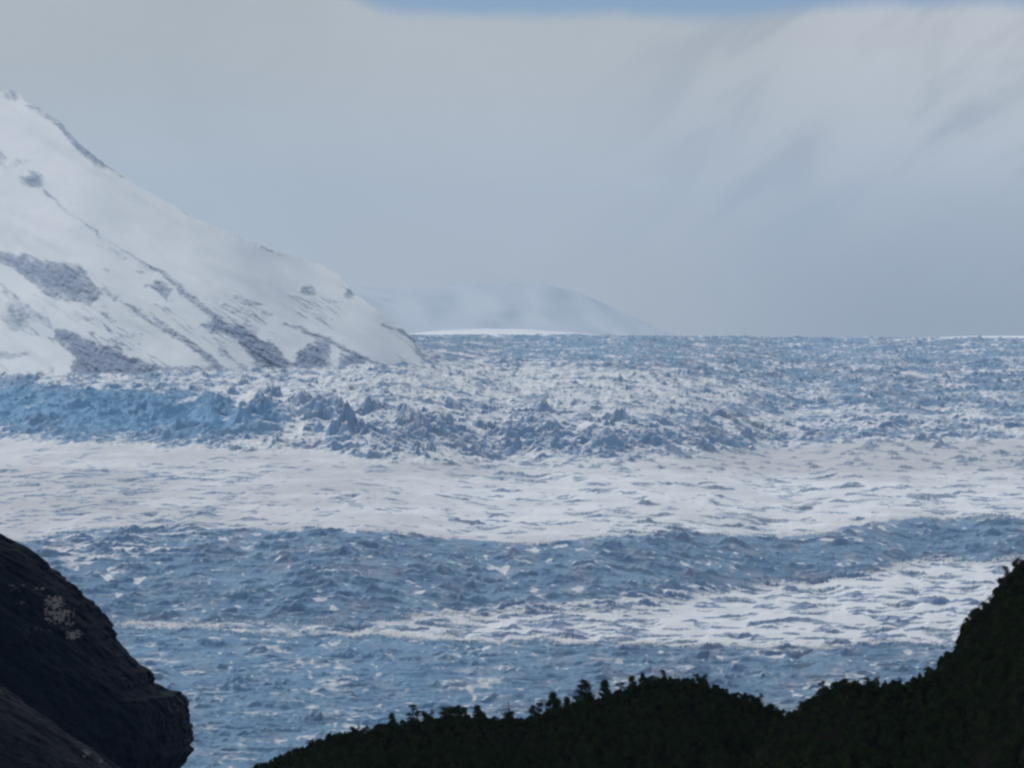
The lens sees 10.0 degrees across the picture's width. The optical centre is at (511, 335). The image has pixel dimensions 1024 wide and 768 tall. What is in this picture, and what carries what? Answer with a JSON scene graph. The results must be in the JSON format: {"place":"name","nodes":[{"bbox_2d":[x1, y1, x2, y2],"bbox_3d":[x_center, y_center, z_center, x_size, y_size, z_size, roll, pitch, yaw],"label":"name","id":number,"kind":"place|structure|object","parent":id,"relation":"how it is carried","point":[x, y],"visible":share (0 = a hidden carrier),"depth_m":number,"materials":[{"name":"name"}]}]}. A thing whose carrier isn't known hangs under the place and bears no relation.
{"place":"outdoors","nodes":[
{"label":"outdoors","id":0,"kind":"place"},
{"bbox_2d":[0,686,120,767],"bbox_3d":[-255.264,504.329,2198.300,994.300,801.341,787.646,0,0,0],"label":"rock spur","id":1,"kind":"structure","parent":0,"point":[31,737],"depth_m":2171.92,"materials":[{"name":"black stone"}]},
{"bbox_2d":[0,533,193,767],"bbox_3d":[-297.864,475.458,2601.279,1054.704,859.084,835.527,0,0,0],"label":"rock headland","id":2,"kind":"structure","parent":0,"point":[71,666],"depth_m":2548.99,"materials":[{"name":"black stone"}]},
{"bbox_2d":[0,90,428,375],"bbox_3d":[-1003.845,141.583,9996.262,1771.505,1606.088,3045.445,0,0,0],"label":"snow mountain","id":3,"kind":"structure","parent":0,"point":[104,268],"depth_m":8743.10,"materials":[{"name":"white snow"}]},
{"bbox_2d":[0,334,1023,767],"bbox_3d":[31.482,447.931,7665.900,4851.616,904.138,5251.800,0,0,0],"label":"glacier","id":4,"kind":"object","parent":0,"point":[256,564],"visible":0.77,"depth_m":7104.66,"materials":[{"name":"ice"}]},
{"bbox_2d":[348,282,675,335],"bbox_3d":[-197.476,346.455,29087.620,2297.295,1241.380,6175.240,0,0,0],"label":"mountain","id":5,"kind":"structure","parent":0,"point":[521,305],"depth_m":28511.82,"materials":[{"name":"white snow"}]},
{"bbox_2d":[0,0,1023,337],"label":"sky","id":6,"kind":"structure","parent":0,"point":[757,168],"materials":[{"name":"grey"}]},
{"bbox_2d":[262,682,783,767],"bbox_3d":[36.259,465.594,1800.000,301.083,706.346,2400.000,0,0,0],"label":"wooded hill","id":7,"kind":"structure","parent":0,"point":[664,759],"depth_m":1883.70,"materials":[{"name":"plant"}]},
{"bbox_2d":[350,725,360,736],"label":"tree","id":8,"kind":"object","parent":7,"relation":"on","point":[354,730],"visible":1,"depth_m":1898.29,"materials":[{"name":"green plant"}]},
{"bbox_2d":[375,719,383,731],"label":"tree","id":9,"kind":"object","parent":7,"relation":"on","point":[379,725],"visible":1,"depth_m":1897.99,"materials":[{"name":"green plant"}]},
{"bbox_2d":[386,713,398,729],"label":"tree","id":10,"kind":"object","parent":7,"relation":"on","point":[392,720],"visible":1,"depth_m":1898.02,"materials":[{"name":"green plant"}]},
{"bbox_2d":[406,704,421,727],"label":"tree","id":11,"kind":"object","parent":7,"relation":"on","point":[411,720],"visible":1,"depth_m":1898.28,"materials":[{"name":"green plant"}]},
{"bbox_2d":[419,709,434,724],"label":"tree","id":12,"kind":"object","parent":7,"relation":"on","point":[425,715],"visible":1,"depth_m":1898.22,"materials":[{"name":"green plant"}]},
{"bbox_2d":[435,706,458,721],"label":"tree","id":13,"kind":"object","parent":7,"relation":"on","point":[449,713],"visible":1,"depth_m":1897.04,"materials":[{"name":"green plant"}]},
{"bbox_2d":[452,704,467,719],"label":"tree","id":14,"kind":"object","parent":7,"relation":"on","point":[462,712],"visible":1,"depth_m":1897.70,"materials":[{"name":"green plant"}]},
{"bbox_2d":[470,704,483,719],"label":"tree","id":15,"kind":"object","parent":7,"relation":"on","point":[477,708],"visible":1,"depth_m":1897.76,"materials":[{"name":"green plant"}]},
{"bbox_2d":[500,702,518,724],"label":"tree","id":16,"kind":"object","parent":7,"relation":"on","point":[509,717],"visible":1,"depth_m":1897.66,"materials":[{"name":"green plant"}]},
{"bbox_2d":[251,676,790,767],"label":"forest","id":17,"kind":"object","parent":7,"relation":"on","point":[678,737],"visible":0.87,"depth_m":1878.79,"materials":[{"name":"green plant"}]},
{"bbox_2d":[526,700,544,720],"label":"tree","id":18,"kind":"object","parent":7,"relation":"on","point":[532,710],"visible":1,"depth_m":1898.06,"materials":[{"name":"green plant"}]},
{"bbox_2d":[543,691,562,716],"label":"tree","id":19,"kind":"object","parent":7,"relation":"on","point":[554,701],"visible":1,"depth_m":1897.31,"materials":[{"name":"green plant"}]},
{"bbox_2d":[562,696,570,711],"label":"tree","id":20,"kind":"object","parent":7,"relation":"on","point":[567,702],"visible":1,"depth_m":1898.03,"materials":[{"name":"green plant"}]},
{"bbox_2d":[572,678,594,707],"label":"tree","id":21,"kind":"object","parent":7,"relation":"on","point":[588,695],"visible":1,"depth_m":1897.56,"materials":[{"name":"green plant"}]},
{"bbox_2d":[597,679,611,701],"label":"tree","id":22,"kind":"object","parent":7,"relation":"on","point":[604,689],"visible":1,"depth_m":1897.77,"materials":[{"name":"green plant"}]},
{"bbox_2d":[615,682,625,695],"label":"tree","id":23,"kind":"object","parent":7,"relation":"on","point":[620,690],"visible":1,"depth_m":1897.86,"materials":[{"name":"green plant"}]},
{"bbox_2d":[625,675,639,693],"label":"tree","id":24,"kind":"object","parent":7,"relation":"on","point":[631,686],"visible":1,"depth_m":1897.98,"materials":[{"name":"green plant"}]},
{"bbox_2d":[638,672,647,687],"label":"tree","id":25,"kind":"object","parent":7,"relation":"on","point":[643,679],"visible":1,"depth_m":1897.92,"materials":[{"name":"green plant"}]},
{"bbox_2d":[646,675,660,686],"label":"tree","id":26,"kind":"object","parent":7,"relation":"on","point":[652,679],"visible":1,"depth_m":1897.90,"materials":[{"name":"green plant"}]},
{"bbox_2d":[660,670,668,684],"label":"tree","id":27,"kind":"object","parent":7,"relation":"on","point":[663,673],"visible":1,"depth_m":1898.13,"materials":[{"name":"green plant"}]},
{"bbox_2d":[671,675,680,684],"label":"tree","id":28,"kind":"object","parent":7,"relation":"on","point":[675,681],"visible":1,"depth_m":1898.21,"materials":[{"name":"green plant"}]},
{"bbox_2d":[692,673,708,686],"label":"tree","id":29,"kind":"object","parent":7,"relation":"on","point":[699,679],"visible":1,"depth_m":1897.81,"materials":[{"name":"green plant"}]},
{"bbox_2d":[747,693,764,706],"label":"tree","id":30,"kind":"object","parent":7,"relation":"on","point":[753,698],"visible":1,"depth_m":1898.15,"materials":[{"name":"green plant"}]},
{"bbox_2d":[766,703,776,713],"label":"tree","id":31,"kind":"object","parent":7,"relation":"on","point":[770,707],"visible":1,"depth_m":1897.75,"materials":[{"name":"green plant"}]},
{"bbox_2d":[410,329,1023,338],"bbox_3d":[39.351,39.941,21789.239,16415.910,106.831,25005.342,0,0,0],"label":"snowfield","id":32,"kind":"structure","parent":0,"point":[489,331],"depth_m":10175.85,"materials":[{"name":"white snow"}]},
{"bbox_2d":[750,568,1023,767],"bbox_3d":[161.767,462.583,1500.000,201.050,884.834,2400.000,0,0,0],"label":"wooded slope","id":33,"kind":"structure","parent":0,"point":[981,759],"depth_m":1582.54,"materials":[{"name":"plant"}]},
{"bbox_2d":[796,701,804,712],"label":"tree","id":34,"kind":"object","parent":33,"relation":"on","point":[799,709],"visible":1,"depth_m":1598.51,"materials":[{"name":"green plant"}]},
{"bbox_2d":[806,696,815,706],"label":"tree","id":35,"kind":"object","parent":33,"relation":"on","point":[810,704],"visible":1,"depth_m":1598.11,"materials":[{"name":"green plant"}]},
{"bbox_2d":[817,680,826,696],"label":"tree","id":36,"kind":"object","parent":33,"relation":"on","point":[821,683],"visible":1,"depth_m":1598.23,"materials":[{"name":"green plant"}]},
{"bbox_2d":[838,673,849,688],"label":"tree","id":37,"kind":"object","parent":33,"relation":"on","point":[845,683],"visible":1,"depth_m":1598.13,"materials":[{"name":"green plant"}]},
{"bbox_2d":[862,677,879,690],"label":"tree","id":38,"kind":"object","parent":33,"relation":"on","point":[870,684],"visible":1,"depth_m":1597.88,"materials":[{"name":"green plant"}]},
{"bbox_2d":[745,561,1023,767],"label":"forest","id":39,"kind":"object","parent":33,"relation":"on","point":[856,738],"visible":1,"depth_m":1577.97,"materials":[{"name":"green plant"}]},
{"bbox_2d":[890,678,903,690],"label":"tree","id":40,"kind":"object","parent":33,"relation":"on","point":[895,683],"visible":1,"depth_m":1598.29,"materials":[{"name":"green plant"}]},
{"bbox_2d":[1000,565,1012,581],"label":"tree","id":41,"kind":"object","parent":33,"relation":"on","point":[1007,576],"visible":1,"depth_m":1598.12,"materials":[{"name":"green plant"}]},
{"bbox_2d":[1011,558,1023,573],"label":"tree","id":42,"kind":"object","parent":33,"relation":"on","point":[1017,563],"visible":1,"depth_m":1598.06,"materials":[{"name":"green plant"}]}
]}

